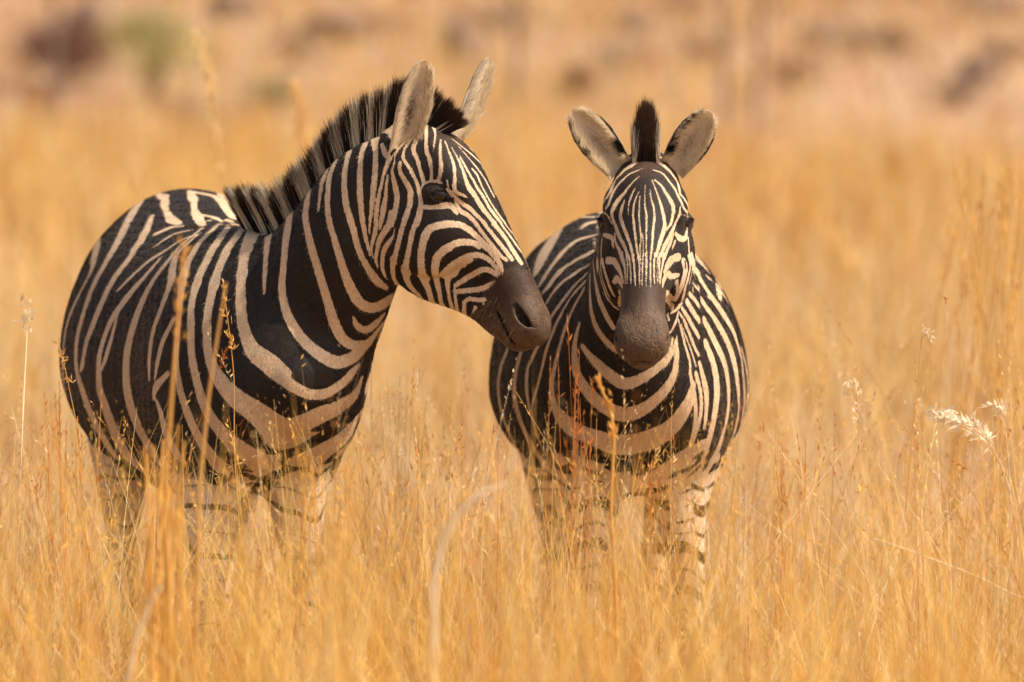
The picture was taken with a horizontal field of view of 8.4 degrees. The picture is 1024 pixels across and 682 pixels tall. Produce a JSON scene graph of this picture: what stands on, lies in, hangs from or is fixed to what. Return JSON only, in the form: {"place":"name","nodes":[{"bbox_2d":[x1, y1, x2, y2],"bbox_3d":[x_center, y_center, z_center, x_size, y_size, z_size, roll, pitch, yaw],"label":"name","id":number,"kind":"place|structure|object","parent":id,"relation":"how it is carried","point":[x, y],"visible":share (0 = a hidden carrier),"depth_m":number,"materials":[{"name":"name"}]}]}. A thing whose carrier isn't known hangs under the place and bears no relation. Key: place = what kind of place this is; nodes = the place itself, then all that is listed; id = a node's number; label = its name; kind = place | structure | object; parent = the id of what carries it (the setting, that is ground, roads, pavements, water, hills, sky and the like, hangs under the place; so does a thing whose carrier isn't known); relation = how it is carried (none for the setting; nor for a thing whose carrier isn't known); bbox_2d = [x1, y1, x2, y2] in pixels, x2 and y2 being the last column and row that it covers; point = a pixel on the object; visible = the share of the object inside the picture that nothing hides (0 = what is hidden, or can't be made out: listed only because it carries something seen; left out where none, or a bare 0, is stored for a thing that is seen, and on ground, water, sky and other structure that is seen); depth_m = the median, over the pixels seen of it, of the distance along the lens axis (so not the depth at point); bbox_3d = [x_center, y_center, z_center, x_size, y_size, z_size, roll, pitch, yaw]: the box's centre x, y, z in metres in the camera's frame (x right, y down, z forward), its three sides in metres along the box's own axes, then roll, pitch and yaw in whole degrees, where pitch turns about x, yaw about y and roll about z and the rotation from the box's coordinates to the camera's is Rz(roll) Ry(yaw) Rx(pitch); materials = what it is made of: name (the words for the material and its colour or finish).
{"place":"outdoors","nodes":[
{"label":"outdoors","id":0,"kind":"place"},
{"bbox_2d":[0,0,1023,680],"bbox_3d":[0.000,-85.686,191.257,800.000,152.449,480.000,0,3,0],"label":"ground","id":1,"kind":"structure","parent":0,"point":[854,92],"depth_m":65.48,"materials":[{"name":"soil"}]},
{"bbox_2d":[12,294,34,644],"bbox_3d":[-1.132,0.475,16.114,0.057,1.160,0.362,0,3,0],"label":"grass stalk","id":2,"kind":"object","parent":1,"relation":"on","point":[28,312],"depth_m":16.22,"materials":[{"name":"beige plant"}]},
{"bbox_2d":[1,66,92,109],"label":"shrub","id":3,"kind":"object","parent":1,"relation":"on","point":[37,88],"visible":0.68,"depth_m":62.92,"materials":[{"name":"brown plant"}]},
{"bbox_2d":[51,0,60,127],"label":"bare tree","id":4,"kind":"object","parent":1,"relation":"on","point":[55,73],"visible":0.86,"depth_m":61.25,"materials":[{"name":"brown plant"}]},
{"bbox_2d":[34,382,103,681],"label":"grass tuft","id":5,"kind":"object","parent":1,"relation":"on","point":[61,492],"visible":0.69,"depth_m":15.17,"materials":[{"name":"beige plant"}]},
{"bbox_2d":[0,6,141,87],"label":"shrub","id":6,"kind":"object","parent":1,"relation":"on","point":[72,47],"visible":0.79,"depth_m":65.37,"materials":[{"name":"brown plant"}]},
{"bbox_2d":[52,337,91,676],"bbox_3d":[-0.987,0.532,15.756,0.097,1.089,0.037,0,3,0],"label":"grass stalk","id":7,"kind":"object","parent":1,"relation":"on","point":[67,379],"depth_m":15.73,"materials":[{"name":"beige plant"}]},
{"bbox_2d":[67,0,128,51],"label":"boulder","id":8,"kind":"object","parent":1,"relation":"on","point":[79,7],"visible":0.29,"depth_m":68.67,"materials":[{"name":"stone"}]},
{"bbox_2d":[120,10,159,34],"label":"shrub","id":9,"kind":"object","parent":1,"relation":"on","point":[132,18],"visible":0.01,"depth_m":70.00,"materials":[{"name":"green plant"}]},
{"bbox_2d":[125,586,160,681],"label":"grass stalk","id":10,"kind":"object","parent":1,"relation":"on","point":[134,640],"depth_m":12.85,"materials":[{"name":"beige plant"}]},
{"bbox_2d":[62,0,227,100],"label":"shrub","id":11,"kind":"object","parent":1,"relation":"on","point":[154,30],"visible":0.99,"depth_m":64.06,"materials":[{"name":"green plant"}]},
{"bbox_2d":[133,425,194,681],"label":"grass tuft","id":12,"kind":"object","parent":1,"relation":"on","point":[177,517],"visible":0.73,"depth_m":13.65,"materials":[{"name":"plant"}]},
{"bbox_2d":[164,233,193,681],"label":"grass stalk","id":13,"kind":"object","parent":1,"relation":"on","point":[178,308],"depth_m":13.43,"materials":[{"name":"brown plant"}]},
{"bbox_2d":[132,92,256,123],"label":"shrub","id":14,"kind":"object","parent":1,"relation":"on","point":[222,103],"visible":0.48,"depth_m":61.27,"materials":[{"name":"brown plant"}]},
{"bbox_2d":[174,342,234,610],"bbox_3d":[-0.691,0.538,15.558,0.156,1.102,0.030,0,3,0],"label":"grass stalk","id":15,"kind":"object","parent":1,"relation":"on","point":[223,356],"depth_m":15.54,"materials":[{"name":"brown plant"}]},
{"bbox_2d":[189,26,225,193],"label":"grass stalk","id":16,"kind":"object","parent":1,"relation":"on","point":[215,110],"depth_m":21.49,"materials":[{"name":"beige plant"}]},
{"bbox_2d":[191,282,226,681],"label":"grass stalk","id":17,"kind":"object","parent":1,"relation":"on","point":[201,469],"depth_m":13.74,"materials":[{"name":"brown plant"}]},
{"bbox_2d":[221,278,244,618],"bbox_3d":[-0.617,0.474,15.552,0.063,1.230,0.035,1,4,21],"label":"grass stalk","id":18,"kind":"object","parent":1,"relation":"on","point":[229,335],"depth_m":15.53,"materials":[{"name":"brown plant"}]},
{"bbox_2d":[208,0,262,21],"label":"boulder","id":19,"kind":"object","parent":1,"relation":"on","point":[250,6],"visible":0.75,"depth_m":71.74,"materials":[{"name":"stone"}]},
{"bbox_2d":[231,70,314,114],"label":"shrub","id":20,"kind":"object","parent":1,"relation":"on","point":[270,90],"visible":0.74,"depth_m":62.29,"materials":[{"name":"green plant"}]},
{"bbox_2d":[248,20,340,63],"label":"shrub","id":21,"kind":"object","parent":1,"relation":"on","point":[299,51],"visible":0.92,"depth_m":67.27,"materials":[{"name":"brown plant"}]},
{"bbox_2d":[287,77,316,158],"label":"grass stalk","id":22,"kind":"object","parent":1,"relation":"on","point":[293,88],"depth_m":23.99,"materials":[{"name":"beige plant"}]},
{"bbox_2d":[59,56,550,681],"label":"zebra","id":23,"kind":"object","parent":1,"relation":"on","point":[339,234],"visible":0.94,"depth_m":15.92,"materials":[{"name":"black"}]},
{"bbox_2d":[292,446,388,680],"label":"grass tuft","id":24,"kind":"object","parent":1,"relation":"on","point":[345,500],"visible":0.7,"depth_m":14.45,"materials":[{"name":"beige plant"}]},
{"bbox_2d":[302,10,379,40],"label":"boulder","id":25,"kind":"object","parent":1,"relation":"on","point":[326,19],"visible":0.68,"depth_m":69.88,"materials":[{"name":"stone"}]},
{"bbox_2d":[292,5,436,35],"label":"shrub","id":26,"kind":"object","parent":1,"relation":"on","point":[373,14],"visible":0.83,"depth_m":70.00,"materials":[{"name":"brown plant"}]},
{"bbox_2d":[355,372,429,670],"bbox_3d":[-0.279,0.525,16.898,0.272,0.939,0.525,0,3,0],"label":"grass tuft","id":27,"kind":"object","parent":1,"relation":"on","point":[382,413],"visible":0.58,"depth_m":16.83,"materials":[{"name":"plant"}]},
{"bbox_2d":[442,16,486,64],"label":"boulder","id":28,"kind":"object","parent":1,"relation":"on","point":[462,26],"visible":0.66,"depth_m":67.59,"materials":[{"name":"stone"}]},
{"bbox_2d":[428,481,506,681],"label":"grass stalk","id":29,"kind":"object","parent":1,"relation":"on","point":[439,555],"depth_m":12.44,"materials":[{"name":"beige plant"}]},
{"bbox_2d":[458,437,482,663],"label":"grass stalk","id":30,"kind":"object","parent":1,"relation":"on","point":[467,486],"depth_m":15.84,"materials":[{"name":"beige plant"}]},
{"bbox_2d":[453,0,540,114],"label":"bare tree","id":31,"kind":"object","parent":1,"relation":"on","point":[516,30],"visible":0.92,"depth_m":62.37,"materials":[{"name":"brown plant"}]},
{"bbox_2d":[444,0,554,37],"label":"shrub","id":32,"kind":"object","parent":1,"relation":"on","point":[497,12],"visible":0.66,"depth_m":69.96,"materials":[{"name":"brown plant"}]},
{"bbox_2d":[0,65,1023,358],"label":"dry grass","id":33,"kind":"structure","parent":1,"relation":"on","point":[98,175],"depth_m":45.21,"materials":[{"name":"plant"}]},
{"bbox_2d":[0,367,1023,681],"bbox_3d":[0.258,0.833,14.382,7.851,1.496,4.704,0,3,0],"label":"dry grass","id":34,"kind":"structure","parent":1,"relation":"on","point":[116,637],"depth_m":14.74,"materials":[{"name":"beige plant"}]},
{"bbox_2d":[0,161,1023,486],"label":"dry grass","id":35,"kind":"structure","parent":1,"relation":"on","point":[432,317],"depth_m":28.00,"materials":[{"name":"beige plant"}]},
{"bbox_2d":[0,0,1023,166],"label":"dry grass","id":36,"kind":"structure","parent":1,"relation":"on","point":[598,15],"depth_m":66.21,"materials":[{"name":"beige plant"}]},
{"bbox_2d":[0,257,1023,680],"bbox_3d":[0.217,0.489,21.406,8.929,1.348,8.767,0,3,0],"label":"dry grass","id":37,"kind":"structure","parent":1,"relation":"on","point":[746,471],"depth_m":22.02,"materials":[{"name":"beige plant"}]},
{"bbox_2d":[542,314,595,676],"bbox_3d":[0.137,0.514,15.290,0.112,1.150,0.159,2,4,29],"label":"grass tuft","id":38,"kind":"object","parent":1,"relation":"on","point":[575,437],"visible":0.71,"depth_m":15.29,"materials":[{"name":"plant"}]},
{"bbox_2d":[552,62,599,100],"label":"shrub","id":39,"kind":"object","parent":1,"relation":"on","point":[577,74],"visible":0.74,"depth_m":63.68,"materials":[{"name":"brown plant"}]},
{"bbox_2d":[593,371,618,674],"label":"grass stalk","id":40,"kind":"object","parent":1,"relation":"on","point":[609,405],"depth_m":14.54,"materials":[{"name":"brown plant"}]},
{"bbox_2d":[566,38,669,69],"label":"shrub","id":41,"kind":"object","parent":1,"relation":"on","point":[614,54],"visible":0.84,"depth_m":67.00,"materials":[{"name":"brown plant"}]},
{"bbox_2d":[488,94,749,672],"bbox_3d":[0.258,0.221,16.616,0.633,1.655,2.014,0,3,0],"label":"zebra","id":42,"kind":"object","parent":1,"relation":"on","point":[627,271],"visible":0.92,"depth_m":16.05,"materials":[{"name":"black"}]},
{"bbox_2d":[614,6,660,32],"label":"boulder","id":43,"kind":"object","parent":1,"relation":"on","point":[641,14],"visible":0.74,"depth_m":70.27,"materials":[{"name":"stone"}]},
{"bbox_2d":[638,450,686,681],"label":"grass tuft","id":44,"kind":"object","parent":1,"relation":"on","point":[651,485],"visible":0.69,"depth_m":15.25,"materials":[{"name":"plant"}]},
{"bbox_2d":[653,0,714,11],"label":"boulder","id":45,"kind":"object","parent":1,"relation":"on","point":[687,3],"visible":0.37,"depth_m":73.23,"materials":[{"name":"stone"}]},
{"bbox_2d":[623,26,784,63],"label":"shrub","id":46,"kind":"object","parent":1,"relation":"on","point":[690,38],"visible":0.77,"depth_m":67.19,"materials":[{"name":"brown plant"}]},
{"bbox_2d":[682,472,754,681],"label":"grass tuft","id":47,"kind":"object","parent":1,"relation":"on","point":[745,515],"visible":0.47,"depth_m":14.97,"materials":[{"name":"beige plant"}]},
{"bbox_2d":[719,0,731,143],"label":"bare tree","id":48,"kind":"object","parent":1,"relation":"on","point":[724,46],"visible":0.84,"depth_m":60.05,"materials":[{"name":"brown plant"}]},
{"bbox_2d":[752,0,770,139],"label":"bare tree","id":49,"kind":"object","parent":1,"relation":"on","point":[758,57],"visible":0.81,"depth_m":60.44,"materials":[{"name":"brown plant"}]},
{"bbox_2d":[763,430,814,680],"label":"grass tuft","id":50,"kind":"object","parent":1,"relation":"on","point":[804,468],"visible":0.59,"depth_m":15.73,"materials":[{"name":"beige plant"}]},
{"bbox_2d":[761,47,837,90],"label":"shrub","id":51,"kind":"object","parent":1,"relation":"on","point":[794,65],"visible":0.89,"depth_m":64.47,"materials":[{"name":"brown plant"}]},
{"bbox_2d":[798,20,866,46],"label":"boulder","id":52,"kind":"object","parent":1,"relation":"on","point":[825,33],"visible":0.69,"depth_m":68.71,"materials":[{"name":"stone"}]},
{"bbox_2d":[842,377,863,681],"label":"grass stalk","id":53,"kind":"object","parent":1,"relation":"on","point":[855,384],"depth_m":16.14,"materials":[{"name":"beige plant"}]},
{"bbox_2d":[841,17,929,58],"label":"shrub","id":54,"kind":"object","parent":1,"relation":"on","point":[883,43],"visible":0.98,"depth_m":67.69,"materials":[{"name":"brown plant"}]},
{"bbox_2d":[898,325,935,658],"bbox_3d":[0.931,0.507,16.155,0.097,1.093,0.028,0,3,0],"label":"grass stalk","id":55,"kind":"object","parent":1,"relation":"on","point":[924,330],"depth_m":16.14,"materials":[{"name":"beige plant"}]},
{"bbox_2d":[939,296,947,607],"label":"grass stalk","id":56,"kind":"object","parent":1,"relation":"on","point":[939,428],"depth_m":16.34,"materials":[{"name":"beige plant"}]},
{"bbox_2d":[864,151,1023,645],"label":"grass tuft","id":57,"kind":"object","parent":1,"relation":"on","point":[1012,305],"visible":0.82,"depth_m":19.23,"materials":[{"name":"beige plant"}]},
{"bbox_2d":[875,538,1023,598],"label":"grass stalk","id":58,"kind":"object","parent":1,"relation":"on","point":[953,567],"depth_m":15.15,"materials":[{"name":"beige plant"}]},
{"bbox_2d":[893,66,1015,106],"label":"shrub","id":59,"kind":"object","parent":1,"relation":"on","point":[955,93],"visible":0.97,"depth_m":63.26,"materials":[{"name":"brown plant"}]},
{"bbox_2d":[925,403,1023,634],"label":"grass stalk","id":60,"kind":"object","parent":1,"relation":"on","point":[948,419],"depth_m":16.24,"materials":[{"name":"beige plant"}]},
{"bbox_2d":[957,56,1004,80],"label":"boulder","id":61,"kind":"object","parent":1,"relation":"on","point":[979,67],"visible":0.84,"depth_m":65.61,"materials":[{"name":"stone"}]},
{"bbox_2d":[956,0,1023,18],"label":"boulder","id":62,"kind":"object","parent":1,"relation":"on","point":[1010,4],"visible":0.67,"depth_m":71.93,"materials":[{"name":"stone"}]},
{"bbox_2d":[968,33,1023,63],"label":"shrub","id":63,"kind":"object","parent":1,"relation":"on","point":[1004,56],"visible":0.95,"depth_m":67.37,"materials":[{"name":"brown plant"}]},
{"bbox_2d":[980,398,1014,679],"bbox_3d":[1.122,0.591,16.160,0.087,0.924,0.044,-1,4,-22],"label":"grass stalk","id":64,"kind":"object","parent":1,"relation":"on","point":[989,403],"depth_m":16.14,"materials":[{"name":"beige plant"}]},
{"bbox_2d":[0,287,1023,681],"bbox_3d":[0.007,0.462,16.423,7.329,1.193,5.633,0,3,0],"label":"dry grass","id":65,"kind":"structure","parent":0,"point":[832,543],"depth_m":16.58,"materials":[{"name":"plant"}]}
]}

